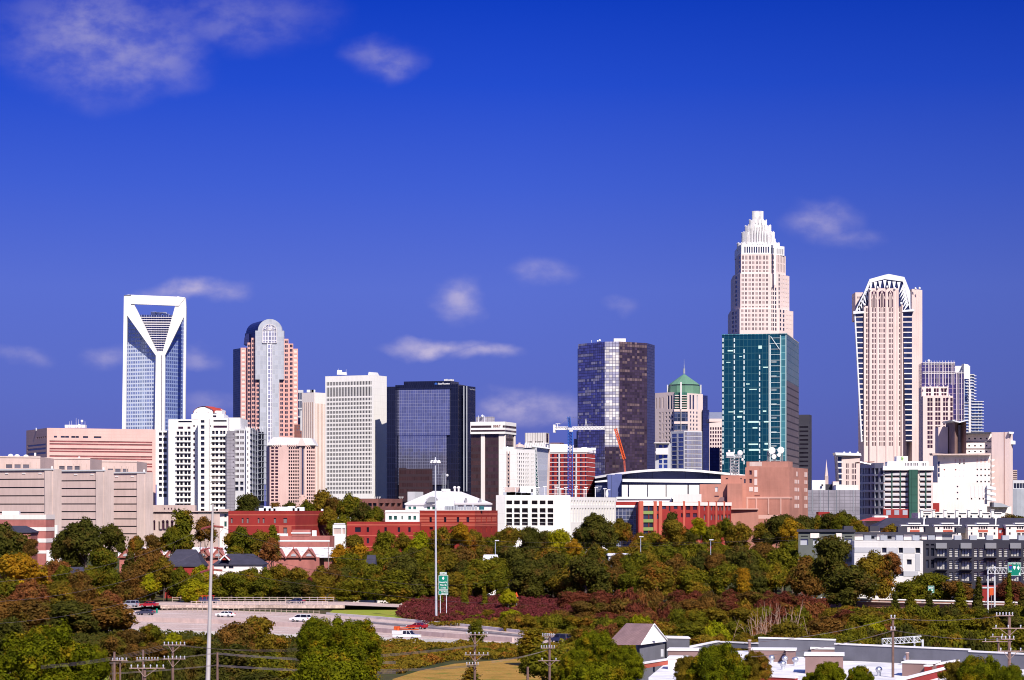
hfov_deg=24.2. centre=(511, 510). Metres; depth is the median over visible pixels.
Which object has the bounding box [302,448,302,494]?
window
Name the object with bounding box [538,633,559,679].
utility pole
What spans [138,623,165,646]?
tree
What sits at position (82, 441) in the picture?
salmon office
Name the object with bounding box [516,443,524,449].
domed roof block
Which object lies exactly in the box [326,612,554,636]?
verge barrier
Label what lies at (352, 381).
window
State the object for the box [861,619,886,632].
shrub
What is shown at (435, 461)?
mast light
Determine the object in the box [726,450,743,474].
antenna frame
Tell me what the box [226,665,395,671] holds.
power line
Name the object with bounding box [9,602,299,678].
ground cover
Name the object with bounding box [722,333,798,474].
teal glass tower
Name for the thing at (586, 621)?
tree
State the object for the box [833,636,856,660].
tree
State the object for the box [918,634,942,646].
shrub
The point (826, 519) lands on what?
tree
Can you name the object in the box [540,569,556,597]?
tree
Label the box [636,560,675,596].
tree
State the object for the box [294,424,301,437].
stepped block
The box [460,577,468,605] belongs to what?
tree
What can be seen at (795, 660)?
turbine vent
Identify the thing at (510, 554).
tree
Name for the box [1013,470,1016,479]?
brown tower
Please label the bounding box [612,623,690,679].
gabled building
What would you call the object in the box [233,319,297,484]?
arched tower
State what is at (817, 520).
tree
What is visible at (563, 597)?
tree
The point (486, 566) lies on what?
tree
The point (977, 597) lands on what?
tree
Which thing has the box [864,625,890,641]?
shrub
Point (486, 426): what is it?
crown window
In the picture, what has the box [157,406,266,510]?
white apartment block
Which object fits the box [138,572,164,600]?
tree
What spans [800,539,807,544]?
window
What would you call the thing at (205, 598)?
pickup
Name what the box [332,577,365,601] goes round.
tree
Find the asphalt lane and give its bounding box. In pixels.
[352,619,546,639]
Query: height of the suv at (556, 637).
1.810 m
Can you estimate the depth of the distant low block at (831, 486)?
1260.19 m
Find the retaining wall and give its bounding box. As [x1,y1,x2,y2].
[829,600,1017,608]
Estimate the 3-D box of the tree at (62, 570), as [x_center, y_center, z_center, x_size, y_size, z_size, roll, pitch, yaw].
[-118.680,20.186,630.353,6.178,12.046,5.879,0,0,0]
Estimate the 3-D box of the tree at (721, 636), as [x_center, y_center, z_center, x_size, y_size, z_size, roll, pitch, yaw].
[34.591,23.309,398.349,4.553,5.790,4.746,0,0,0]
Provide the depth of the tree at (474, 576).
685.75 m
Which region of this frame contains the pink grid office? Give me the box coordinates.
[706,412,721,471]
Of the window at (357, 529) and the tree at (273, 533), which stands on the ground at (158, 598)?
the tree at (273, 533)
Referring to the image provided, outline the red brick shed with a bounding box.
[975,585,1004,600]
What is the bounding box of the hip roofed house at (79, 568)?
[70,567,83,573]
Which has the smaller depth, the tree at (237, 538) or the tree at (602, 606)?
the tree at (602, 606)
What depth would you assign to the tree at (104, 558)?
697.29 m
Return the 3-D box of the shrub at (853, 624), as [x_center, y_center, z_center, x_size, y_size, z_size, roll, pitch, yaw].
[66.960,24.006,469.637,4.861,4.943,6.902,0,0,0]
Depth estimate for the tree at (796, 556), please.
705.58 m
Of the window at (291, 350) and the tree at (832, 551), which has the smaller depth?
the tree at (832, 551)
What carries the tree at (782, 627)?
on the ground at (158, 598)
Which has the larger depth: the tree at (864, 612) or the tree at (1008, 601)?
the tree at (1008, 601)
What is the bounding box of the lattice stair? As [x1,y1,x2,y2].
[535,447,538,494]
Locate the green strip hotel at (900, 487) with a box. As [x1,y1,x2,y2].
[855,456,933,519]
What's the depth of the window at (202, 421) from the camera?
1197.92 m
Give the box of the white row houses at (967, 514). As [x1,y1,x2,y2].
[912,510,1005,517]
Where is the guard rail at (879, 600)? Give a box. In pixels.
[821,597,1017,604]
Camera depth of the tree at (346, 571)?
689.83 m
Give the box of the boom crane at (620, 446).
[614,428,625,471]
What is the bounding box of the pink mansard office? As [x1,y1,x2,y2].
[266,437,317,507]
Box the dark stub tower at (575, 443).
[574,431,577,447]
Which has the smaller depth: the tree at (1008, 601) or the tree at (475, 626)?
the tree at (475, 626)
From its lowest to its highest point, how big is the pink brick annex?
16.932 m
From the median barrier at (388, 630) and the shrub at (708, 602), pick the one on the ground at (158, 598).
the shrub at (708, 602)
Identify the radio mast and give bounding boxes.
[438,464,448,490]
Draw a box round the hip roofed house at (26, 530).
[0,526,38,578]
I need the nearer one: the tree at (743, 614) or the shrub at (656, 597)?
the tree at (743, 614)
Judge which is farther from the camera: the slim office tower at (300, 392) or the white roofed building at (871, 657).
the slim office tower at (300, 392)
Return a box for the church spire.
[824,461,827,483]
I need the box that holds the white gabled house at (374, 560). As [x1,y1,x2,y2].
[366,555,376,564]
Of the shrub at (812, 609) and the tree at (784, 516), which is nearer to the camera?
the shrub at (812, 609)
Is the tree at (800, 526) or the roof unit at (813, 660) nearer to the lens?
the roof unit at (813, 660)
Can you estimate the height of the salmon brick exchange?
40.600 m
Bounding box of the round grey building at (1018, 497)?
[1013,480,1023,516]
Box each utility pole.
[112,652,123,679]
[116,658,127,679]
[129,665,164,679]
[137,650,157,679]
[164,642,184,679]
[216,652,218,679]
[465,632,488,679]
[526,667,528,679]
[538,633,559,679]
[890,615,895,676]
[982,634,1011,651]
[992,612,1023,666]
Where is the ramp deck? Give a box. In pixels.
[160,602,344,609]
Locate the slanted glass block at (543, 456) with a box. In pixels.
[532,445,549,494]
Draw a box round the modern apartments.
[797,526,1023,600]
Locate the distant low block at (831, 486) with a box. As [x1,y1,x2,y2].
[825,481,857,489]
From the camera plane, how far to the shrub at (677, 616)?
515.62 m
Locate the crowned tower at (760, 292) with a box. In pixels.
[728,211,792,337]
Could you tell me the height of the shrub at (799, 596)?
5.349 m
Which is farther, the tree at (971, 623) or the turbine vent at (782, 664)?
the tree at (971, 623)
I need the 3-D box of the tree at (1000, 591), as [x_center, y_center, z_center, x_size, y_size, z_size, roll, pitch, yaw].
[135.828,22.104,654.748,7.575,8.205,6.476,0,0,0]
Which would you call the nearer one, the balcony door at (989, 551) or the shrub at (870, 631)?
the shrub at (870, 631)
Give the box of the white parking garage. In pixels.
[496,486,615,549]
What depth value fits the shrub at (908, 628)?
427.15 m
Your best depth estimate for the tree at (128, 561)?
688.79 m
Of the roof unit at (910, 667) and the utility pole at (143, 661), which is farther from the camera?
the utility pole at (143, 661)
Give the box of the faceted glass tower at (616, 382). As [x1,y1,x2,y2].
[578,338,654,475]
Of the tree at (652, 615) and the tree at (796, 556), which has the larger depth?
the tree at (796, 556)
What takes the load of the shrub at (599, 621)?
on the ground at (158, 598)
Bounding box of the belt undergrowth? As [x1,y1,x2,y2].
[349,596,422,599]
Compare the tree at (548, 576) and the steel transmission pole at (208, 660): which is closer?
the steel transmission pole at (208, 660)
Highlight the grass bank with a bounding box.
[329,607,410,618]
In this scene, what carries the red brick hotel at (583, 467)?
on the ground at (158, 598)
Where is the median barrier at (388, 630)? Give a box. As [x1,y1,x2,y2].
[135,617,513,641]
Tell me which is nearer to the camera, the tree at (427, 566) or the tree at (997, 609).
the tree at (997, 609)
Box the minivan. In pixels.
[289,614,310,621]
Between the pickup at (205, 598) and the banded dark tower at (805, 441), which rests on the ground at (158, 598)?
the banded dark tower at (805, 441)
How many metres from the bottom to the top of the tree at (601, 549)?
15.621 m
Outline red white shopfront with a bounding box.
[816,512,829,516]
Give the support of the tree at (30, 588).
on the ground at (158, 598)
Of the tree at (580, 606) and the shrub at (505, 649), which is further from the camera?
the tree at (580, 606)
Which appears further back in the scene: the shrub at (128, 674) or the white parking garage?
the white parking garage
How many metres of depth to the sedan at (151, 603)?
617.86 m
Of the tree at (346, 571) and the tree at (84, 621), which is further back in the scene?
the tree at (346, 571)
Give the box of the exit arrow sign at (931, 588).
[928,586,933,592]
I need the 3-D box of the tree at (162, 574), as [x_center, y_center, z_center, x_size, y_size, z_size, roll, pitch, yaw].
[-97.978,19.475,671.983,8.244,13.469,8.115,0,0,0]
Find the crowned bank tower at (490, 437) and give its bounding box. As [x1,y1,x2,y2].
[470,415,515,509]
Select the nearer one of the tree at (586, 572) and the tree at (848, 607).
the tree at (848, 607)
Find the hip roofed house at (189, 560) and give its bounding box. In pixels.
[165,549,208,597]
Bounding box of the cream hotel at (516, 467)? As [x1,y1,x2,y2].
[499,446,534,494]
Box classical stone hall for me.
[153,505,219,546]
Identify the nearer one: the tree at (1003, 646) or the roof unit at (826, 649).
the roof unit at (826, 649)
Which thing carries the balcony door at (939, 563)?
in the modern apartments
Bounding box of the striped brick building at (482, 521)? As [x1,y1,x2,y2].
[347,505,497,551]
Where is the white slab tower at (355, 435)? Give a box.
[325,370,386,520]
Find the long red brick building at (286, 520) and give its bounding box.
[228,506,326,535]
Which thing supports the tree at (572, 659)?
on the ground at (158, 598)
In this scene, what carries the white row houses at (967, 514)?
on the ground at (158, 598)
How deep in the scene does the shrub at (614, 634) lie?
402.07 m
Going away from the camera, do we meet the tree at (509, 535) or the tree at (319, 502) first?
the tree at (509, 535)
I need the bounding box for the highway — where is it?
[108,609,564,645]
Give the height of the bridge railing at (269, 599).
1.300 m
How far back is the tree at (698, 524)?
793.96 m
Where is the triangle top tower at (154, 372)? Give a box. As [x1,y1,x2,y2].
[122,295,186,484]
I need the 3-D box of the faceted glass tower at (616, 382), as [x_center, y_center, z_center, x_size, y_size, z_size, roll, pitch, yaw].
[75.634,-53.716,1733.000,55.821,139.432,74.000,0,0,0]
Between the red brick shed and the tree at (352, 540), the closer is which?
the red brick shed
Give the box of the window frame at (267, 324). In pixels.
[262,324,276,443]
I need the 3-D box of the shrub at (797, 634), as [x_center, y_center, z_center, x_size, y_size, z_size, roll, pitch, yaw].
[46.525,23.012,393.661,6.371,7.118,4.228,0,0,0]
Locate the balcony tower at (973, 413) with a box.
[955,364,983,432]
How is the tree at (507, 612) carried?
on the ground at (158, 598)
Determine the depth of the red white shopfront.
905.27 m
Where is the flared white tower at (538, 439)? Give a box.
[523,433,548,449]
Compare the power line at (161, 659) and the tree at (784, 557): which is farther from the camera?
the tree at (784, 557)
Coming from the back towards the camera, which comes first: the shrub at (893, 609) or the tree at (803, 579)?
the tree at (803, 579)
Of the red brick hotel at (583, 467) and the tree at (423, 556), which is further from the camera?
the red brick hotel at (583, 467)
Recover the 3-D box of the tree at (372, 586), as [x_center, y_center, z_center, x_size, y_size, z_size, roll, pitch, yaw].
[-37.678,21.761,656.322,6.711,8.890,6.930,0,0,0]
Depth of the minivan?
554.94 m
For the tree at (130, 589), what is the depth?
646.37 m
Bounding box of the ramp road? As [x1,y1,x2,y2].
[124,602,405,608]
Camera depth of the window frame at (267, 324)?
2069.31 m
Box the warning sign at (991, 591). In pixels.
[989,588,993,607]
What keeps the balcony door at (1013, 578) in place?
in the modern apartments
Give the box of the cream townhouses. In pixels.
[871,517,1023,538]
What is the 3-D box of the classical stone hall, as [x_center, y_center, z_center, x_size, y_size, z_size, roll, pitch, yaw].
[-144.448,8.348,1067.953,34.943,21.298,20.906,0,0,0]
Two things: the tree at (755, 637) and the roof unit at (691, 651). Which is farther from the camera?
the tree at (755, 637)
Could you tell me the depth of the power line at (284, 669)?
235.72 m
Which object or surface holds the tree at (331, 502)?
on the ground at (158, 598)
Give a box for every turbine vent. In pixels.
[769,655,774,663]
[780,661,785,669]
[782,655,787,663]
[792,657,798,665]
[875,666,881,675]
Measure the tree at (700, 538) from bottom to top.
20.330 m
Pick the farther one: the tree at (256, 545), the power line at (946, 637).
the tree at (256, 545)
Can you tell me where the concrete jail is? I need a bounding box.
[0,453,152,553]
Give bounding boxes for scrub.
[370,638,559,673]
[425,616,569,634]
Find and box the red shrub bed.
[395,594,601,622]
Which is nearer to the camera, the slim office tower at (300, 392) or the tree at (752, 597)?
the tree at (752, 597)
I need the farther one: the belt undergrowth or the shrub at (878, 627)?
the belt undergrowth
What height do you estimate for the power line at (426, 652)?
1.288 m
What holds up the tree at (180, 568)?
on the ground at (158, 598)
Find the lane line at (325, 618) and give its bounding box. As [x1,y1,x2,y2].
[167,613,514,634]
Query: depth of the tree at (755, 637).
415.13 m
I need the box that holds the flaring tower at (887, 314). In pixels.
[833,274,921,489]
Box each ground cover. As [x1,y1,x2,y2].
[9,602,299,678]
[558,606,1022,654]
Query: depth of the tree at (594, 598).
605.26 m
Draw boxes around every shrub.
[109,666,122,679]
[121,654,135,679]
[133,654,153,679]
[151,653,174,679]
[161,655,183,679]
[179,654,205,679]
[424,647,440,651]
[478,647,493,650]
[496,647,514,652]
[501,612,524,630]
[534,613,547,626]
[543,613,562,631]
[552,609,568,616]
[589,614,612,628]
[594,622,620,635]
[606,596,631,614]
[610,628,618,645]
[612,587,638,601]
[625,599,655,613]
[630,614,652,623]
[634,586,651,608]
[641,621,665,632]
[647,586,664,610]
[653,620,678,635]
[656,596,683,617]
[658,606,671,621]
[667,607,685,626]
[700,595,715,608]
[704,620,732,640]
[727,598,753,618]
[751,604,772,623]
[754,596,780,610]
[763,605,788,623]
[780,605,811,624]
[781,629,811,637]
[793,591,805,606]
[793,599,821,618]
[798,594,829,608]
[813,602,827,613]
[842,622,867,639]
[845,620,859,629]
[847,605,871,612]
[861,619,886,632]
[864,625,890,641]
[872,604,897,612]
[874,633,894,644]
[875,612,902,625]
[884,608,908,621]
[884,622,895,630]
[886,621,917,645]
[903,603,934,619]
[916,623,946,645]
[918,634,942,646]
[927,605,939,618]
[930,614,958,633]
[936,603,961,618]
[940,631,966,647]
[948,623,971,639]
[962,624,1006,647]
[963,631,991,650]
[977,613,1005,630]
[991,624,1018,643]
[1011,602,1023,619]
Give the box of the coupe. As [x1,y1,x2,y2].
[406,623,427,628]
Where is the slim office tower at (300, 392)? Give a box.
[298,390,302,430]
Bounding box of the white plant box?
[333,523,345,547]
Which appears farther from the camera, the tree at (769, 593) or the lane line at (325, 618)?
the tree at (769, 593)
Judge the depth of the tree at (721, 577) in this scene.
684.24 m
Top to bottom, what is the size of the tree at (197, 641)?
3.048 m
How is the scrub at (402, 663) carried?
on the ground at (158, 598)
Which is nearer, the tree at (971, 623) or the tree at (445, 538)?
the tree at (971, 623)
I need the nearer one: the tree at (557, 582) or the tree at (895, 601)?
the tree at (895, 601)
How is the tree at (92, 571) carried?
on the ground at (158, 598)
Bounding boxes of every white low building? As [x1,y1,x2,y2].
[483,555,497,594]
[606,553,627,590]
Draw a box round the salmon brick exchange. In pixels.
[699,461,807,549]
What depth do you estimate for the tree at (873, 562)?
636.76 m
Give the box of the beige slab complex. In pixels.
[929,420,1014,514]
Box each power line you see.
[0,529,200,581]
[0,561,178,601]
[9,576,192,622]
[110,653,212,662]
[110,654,210,663]
[118,666,208,673]
[121,665,210,672]
[174,645,296,649]
[181,645,298,650]
[185,645,277,651]
[218,653,393,662]
[218,654,392,663]
[218,665,395,672]
[219,666,395,673]
[223,549,505,584]
[223,571,490,603]
[224,653,394,661]
[225,528,422,559]
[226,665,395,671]
[380,665,471,669]
[381,644,477,654]
[381,646,473,656]
[381,665,477,670]
[382,645,475,655]
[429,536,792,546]
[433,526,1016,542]
[750,618,891,642]
[752,630,892,656]
[894,630,993,639]
[896,616,997,620]
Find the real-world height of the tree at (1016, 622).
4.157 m
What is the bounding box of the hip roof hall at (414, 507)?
[385,486,491,521]
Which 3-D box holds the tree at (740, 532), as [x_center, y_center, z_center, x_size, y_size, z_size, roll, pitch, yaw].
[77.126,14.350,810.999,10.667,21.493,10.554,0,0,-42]
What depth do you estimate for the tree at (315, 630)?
213.25 m
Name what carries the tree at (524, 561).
on the ground at (158, 598)
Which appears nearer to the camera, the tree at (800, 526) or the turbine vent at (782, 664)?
the turbine vent at (782, 664)
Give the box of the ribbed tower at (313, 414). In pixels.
[302,390,324,493]
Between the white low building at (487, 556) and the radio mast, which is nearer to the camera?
the white low building at (487, 556)
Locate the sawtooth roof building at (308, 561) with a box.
[117,547,335,575]
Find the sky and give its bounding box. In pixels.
[0,0,1023,505]
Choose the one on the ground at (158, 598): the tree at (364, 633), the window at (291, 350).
the tree at (364, 633)
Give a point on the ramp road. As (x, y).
(371, 604)
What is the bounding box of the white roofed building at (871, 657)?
[643,637,1023,679]
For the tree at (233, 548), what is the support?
on the ground at (158, 598)
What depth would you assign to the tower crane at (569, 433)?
1083.91 m
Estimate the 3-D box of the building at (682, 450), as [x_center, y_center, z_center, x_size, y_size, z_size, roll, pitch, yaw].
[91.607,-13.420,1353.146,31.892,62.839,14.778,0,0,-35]
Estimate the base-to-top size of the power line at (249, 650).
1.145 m
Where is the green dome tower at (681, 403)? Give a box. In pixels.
[655,368,708,470]
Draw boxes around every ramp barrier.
[334,600,401,603]
[345,605,379,606]
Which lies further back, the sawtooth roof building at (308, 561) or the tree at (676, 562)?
the sawtooth roof building at (308, 561)
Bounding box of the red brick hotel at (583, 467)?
[546,444,595,496]
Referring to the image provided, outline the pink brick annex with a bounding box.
[277,530,334,567]
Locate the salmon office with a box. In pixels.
[26,419,155,504]
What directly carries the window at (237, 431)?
in the white apartment block at (207, 457)
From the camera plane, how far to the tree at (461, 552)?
754.97 m
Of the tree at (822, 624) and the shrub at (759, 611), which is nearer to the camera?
the tree at (822, 624)
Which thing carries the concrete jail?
on the ground at (158, 598)
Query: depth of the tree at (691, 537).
813.06 m
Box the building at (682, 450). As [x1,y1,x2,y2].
[653,431,701,471]
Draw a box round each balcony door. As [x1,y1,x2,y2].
[937,549,946,555]
[937,561,946,568]
[962,549,971,555]
[962,561,971,568]
[962,573,971,580]
[987,549,995,555]
[987,561,995,568]
[989,574,995,580]
[1011,549,1020,555]
[1011,576,1020,580]
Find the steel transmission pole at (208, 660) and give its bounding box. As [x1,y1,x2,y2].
[200,504,222,679]
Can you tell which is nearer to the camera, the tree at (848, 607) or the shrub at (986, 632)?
the shrub at (986, 632)
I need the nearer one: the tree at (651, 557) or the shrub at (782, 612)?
the shrub at (782, 612)
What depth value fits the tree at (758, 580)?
675.18 m
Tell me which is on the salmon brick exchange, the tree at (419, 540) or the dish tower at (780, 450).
the dish tower at (780, 450)
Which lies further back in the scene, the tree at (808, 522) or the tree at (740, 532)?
the tree at (808, 522)
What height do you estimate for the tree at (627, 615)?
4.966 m
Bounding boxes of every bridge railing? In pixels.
[162,606,318,614]
[172,597,333,601]
[191,601,327,604]
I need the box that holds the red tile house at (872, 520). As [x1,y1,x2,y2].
[859,516,887,531]
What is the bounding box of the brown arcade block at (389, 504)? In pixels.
[360,497,405,520]
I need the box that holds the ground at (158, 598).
[15,552,861,679]
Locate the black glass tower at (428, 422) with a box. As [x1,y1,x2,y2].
[387,379,474,508]
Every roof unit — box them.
[667,647,699,656]
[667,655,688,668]
[751,647,796,661]
[785,647,795,663]
[804,652,843,673]
[810,647,834,651]
[901,660,940,675]
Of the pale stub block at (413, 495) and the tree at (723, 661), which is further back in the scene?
the pale stub block at (413, 495)
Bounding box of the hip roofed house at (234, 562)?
[213,554,267,598]
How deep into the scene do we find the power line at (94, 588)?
231.48 m
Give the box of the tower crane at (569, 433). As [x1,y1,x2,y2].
[553,417,604,496]
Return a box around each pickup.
[198,595,219,602]
[392,626,420,637]
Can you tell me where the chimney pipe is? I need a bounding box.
[748,640,751,651]
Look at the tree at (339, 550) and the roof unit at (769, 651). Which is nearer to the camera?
the roof unit at (769, 651)
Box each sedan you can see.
[135,609,155,614]
[139,601,158,606]
[215,611,235,616]
[286,598,304,602]
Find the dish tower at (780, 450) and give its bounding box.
[762,447,783,461]
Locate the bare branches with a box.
[733,602,809,637]
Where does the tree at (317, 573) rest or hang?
on the ground at (158, 598)
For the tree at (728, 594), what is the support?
on the ground at (158, 598)
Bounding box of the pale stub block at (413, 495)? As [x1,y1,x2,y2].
[408,492,422,501]
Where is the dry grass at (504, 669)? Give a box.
[393,659,547,679]
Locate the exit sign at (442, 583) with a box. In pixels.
[438,572,447,612]
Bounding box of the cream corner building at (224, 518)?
[219,509,230,546]
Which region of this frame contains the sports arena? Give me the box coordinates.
[595,469,742,501]
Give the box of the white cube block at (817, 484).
[811,480,824,489]
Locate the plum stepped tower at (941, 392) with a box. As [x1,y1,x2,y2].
[919,359,963,465]
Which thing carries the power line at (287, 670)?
attached to the utility pole at (217, 667)
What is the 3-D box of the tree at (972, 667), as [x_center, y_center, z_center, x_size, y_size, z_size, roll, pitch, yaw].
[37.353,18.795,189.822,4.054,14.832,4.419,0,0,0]
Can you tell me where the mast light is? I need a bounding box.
[430,457,440,615]
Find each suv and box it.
[123,600,139,606]
[547,633,569,642]
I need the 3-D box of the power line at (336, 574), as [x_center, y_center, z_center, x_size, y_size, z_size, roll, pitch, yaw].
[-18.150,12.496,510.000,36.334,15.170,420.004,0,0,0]
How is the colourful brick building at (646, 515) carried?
on the ground at (158, 598)
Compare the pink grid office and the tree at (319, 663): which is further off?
the pink grid office
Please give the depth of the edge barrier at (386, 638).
472.31 m
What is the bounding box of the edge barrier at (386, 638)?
[124,629,519,644]
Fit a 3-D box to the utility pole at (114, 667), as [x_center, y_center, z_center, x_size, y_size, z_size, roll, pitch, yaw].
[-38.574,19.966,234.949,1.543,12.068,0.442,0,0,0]
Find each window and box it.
[178,425,194,478]
[201,420,203,510]
[212,431,224,510]
[236,430,243,477]
[236,482,242,490]
[247,431,247,493]
[253,362,254,428]
[257,380,258,430]
[263,325,275,442]
[280,380,282,435]
[285,341,287,435]
[290,345,292,437]
[294,350,296,422]
[295,447,313,501]
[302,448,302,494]
[333,381,369,493]
[355,527,360,531]
[471,425,515,432]
[669,384,698,385]
[742,255,781,271]
[743,274,767,306]
[744,247,768,252]
[771,274,779,307]
[775,310,783,330]
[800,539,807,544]
[846,463,855,484]
[866,308,867,445]
[872,290,892,306]
[879,308,892,445]
[899,308,900,445]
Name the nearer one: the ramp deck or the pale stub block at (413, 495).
the ramp deck
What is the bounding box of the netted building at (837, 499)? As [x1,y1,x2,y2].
[808,486,859,519]
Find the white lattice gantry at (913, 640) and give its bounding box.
[882,636,923,646]
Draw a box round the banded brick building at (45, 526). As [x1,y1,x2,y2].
[0,511,59,567]
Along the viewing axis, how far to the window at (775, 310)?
2004.66 m
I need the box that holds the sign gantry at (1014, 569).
[987,562,1023,609]
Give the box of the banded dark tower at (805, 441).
[799,415,811,489]
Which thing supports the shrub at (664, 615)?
on the ground at (158, 598)
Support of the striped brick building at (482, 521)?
on the ground at (158, 598)
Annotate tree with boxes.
[0,521,30,575]
[0,552,51,589]
[0,577,19,599]
[0,595,28,633]
[0,616,28,672]
[0,618,99,679]
[6,578,53,601]
[18,597,54,633]
[22,539,38,556]
[41,558,70,590]
[46,579,75,605]
[48,599,100,632]
[49,529,68,561]
[50,564,73,583]
[59,516,105,567]
[66,569,92,587]
[71,582,98,604]
[80,597,140,630]
[80,644,111,679]
[83,565,102,601]
[84,547,118,572]
[91,589,125,608]
[93,569,123,597]
[100,522,128,568]
[100,633,128,679]
[112,566,147,600]
[113,629,146,649]
[120,552,134,570]
[123,643,147,661]
[126,535,144,553]
[131,544,165,574]
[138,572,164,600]
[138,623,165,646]
[139,641,169,662]
[144,533,163,550]
[150,555,174,601]
[157,582,173,601]
[159,526,180,556]
[161,642,178,657]
[164,632,182,643]
[165,566,189,601]
[167,570,188,601]
[168,644,195,663]
[171,508,196,553]
[176,578,213,602]
[180,574,206,596]
[180,636,206,647]
[190,565,212,585]
[193,516,218,566]
[193,643,212,658]
[196,667,239,679]
[203,643,263,675]
[206,577,219,594]
[211,644,223,658]
[212,571,248,600]
[212,574,221,598]
[215,621,256,654]
[219,581,250,600]
[222,525,255,553]
[227,544,243,553]
[234,493,260,510]
[235,670,281,679]
[240,566,260,592]
[242,615,275,649]
[246,649,295,679]
[248,576,279,600]
[249,529,269,557]
[257,633,291,656]
[259,537,281,567]
[259,566,276,600]
[267,524,280,567]
[269,563,289,600]
[270,502,279,507]
[274,577,292,598]
[282,501,295,507]
[285,567,312,581]
[286,578,320,600]
[286,640,382,679]
[294,614,346,661]
[297,499,316,510]
[311,488,332,535]
[311,565,326,593]
[313,573,335,601]
[318,506,337,534]
[320,563,341,601]
[324,497,340,513]
[325,513,350,537]
[327,617,385,665]
[329,543,351,563]
[329,573,348,599]
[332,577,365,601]
[335,550,361,568]
[336,492,361,519]
[339,565,356,577]
[343,534,366,552]
[348,562,382,599]
[350,501,371,521]
[351,543,368,563]
[352,560,382,574]
[358,550,383,573]
[362,518,379,521]
[363,505,384,521]
[363,574,383,602]
[371,530,399,554]
[378,546,401,566]
[379,568,415,603]
[382,551,423,598]
[394,532,410,552]
[402,530,438,553]
[406,546,416,557]
[412,546,434,565]
[413,572,428,596]
[417,570,439,597]
[419,561,444,573]
[428,525,457,550]
[432,547,458,572]
[437,595,443,604]
[445,545,478,572]
[447,571,471,597]
[449,524,462,547]
[451,522,471,547]
[452,559,468,572]
[457,662,482,679]
[459,567,493,596]
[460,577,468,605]
[462,529,486,553]
[466,557,497,592]
[467,618,487,641]
[476,544,493,558]
[481,586,488,604]
[481,609,494,616]
[482,567,507,595]
[483,534,499,554]
[489,556,512,588]
[495,525,521,584]
[496,543,524,591]
[498,589,518,607]
[499,609,524,625]
[507,556,546,589]
[507,564,547,597]
[514,628,547,661]
[516,643,565,679]
[518,526,542,551]
[521,613,537,628]
[522,547,539,560]
[532,544,560,591]
[535,551,567,589]
[537,530,549,551]
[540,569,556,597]
[543,528,571,550]
[545,566,580,596]
[554,591,578,608]
[556,647,595,679]
[557,554,576,571]
[558,547,585,559]
[560,615,581,630]
[563,554,615,594]
[563,660,634,679]
[564,538,583,557]
[566,625,598,642]
[567,591,590,603]
[568,600,597,615]
[570,522,589,549]
[573,629,617,667]
[574,612,595,624]
[576,616,593,627]
[580,554,610,568]
[581,512,596,528]
[582,545,607,559]
[585,513,619,550]
[585,590,613,606]
[588,541,613,591]
[592,602,609,613]
[593,611,616,618]
[604,545,625,558]
[606,566,625,594]
[606,645,645,679]
[607,551,625,572]
[610,616,629,627]
[612,517,632,546]
[616,611,643,619]
[617,566,641,592]
[619,550,648,572]
[621,541,643,552]
[630,532,650,545]
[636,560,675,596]
[639,608,658,623]
[641,540,656,552]
[643,550,660,565]
[645,530,660,546]
[651,541,680,563]
[657,519,687,547]
[661,511,677,546]
[661,553,688,590]
[664,589,694,601]
[673,566,711,593]
[673,655,696,679]
[674,563,699,584]
[675,540,711,561]
[675,621,706,637]
[678,529,699,548]
[678,598,705,612]
[684,608,708,625]
[684,640,751,679]
[686,590,702,599]
[687,549,710,583]
[689,517,706,540]
[689,633,719,644]
[696,524,711,546]
[697,590,723,602]
[698,607,727,625]
[702,524,722,544]
[703,550,727,572]
[705,560,738,594]
[708,541,730,554]
[714,633,727,640]
[715,598,740,616]
[716,517,732,544]
[719,589,739,602]
[722,521,754,550]
[722,607,759,628]
[723,543,747,583]
[725,620,752,640]
[730,548,761,582]
[732,562,771,593]
[732,632,754,650]
[734,590,768,607]
[736,567,752,592]
[742,549,765,567]
[742,650,773,679]
[749,541,775,563]
[751,522,769,543]
[751,621,772,635]
[751,633,767,642]
[760,559,790,593]
[761,515,784,548]
[763,590,781,601]
[765,547,798,592]
[766,619,802,636]
[774,516,806,547]
[778,519,797,541]
[778,538,797,592]
[778,591,797,606]
[779,514,793,518]
[779,601,793,609]
[784,555,825,597]
[789,548,797,563]
[792,551,816,587]
[794,515,816,528]
[801,615,846,637]
[802,672,816,679]
[808,534,853,583]
[813,632,834,638]
[813,661,846,679]
[814,515,821,528]
[818,512,836,528]
[818,608,837,618]
[821,564,880,606]
[829,608,854,620]
[830,513,850,529]
[832,632,853,640]
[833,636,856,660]
[835,509,852,520]
[836,605,861,609]
[839,609,878,622]
[846,665,874,679]
[847,614,887,627]
[848,516,863,530]
[851,635,875,643]
[855,525,867,531]
[855,549,898,598]
[881,523,896,531]
[882,551,902,598]
[888,581,924,599]
[890,591,900,609]
[901,615,933,630]
[903,572,953,599]
[904,588,916,607]
[925,590,933,607]
[937,659,962,679]
[940,579,973,600]
[953,581,967,611]
[954,614,980,630]
[956,653,1000,679]
[962,607,986,617]
[971,577,984,608]
[983,606,1020,618]
[988,638,1015,651]
[992,663,1023,679]
[996,577,1016,601]
[1000,617,1023,629]
[1001,513,1016,517]
[1004,572,1013,607]
[1006,629,1023,649]
[1011,581,1023,601]
[1017,587,1023,607]
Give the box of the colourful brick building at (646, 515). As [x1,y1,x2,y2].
[616,494,731,548]

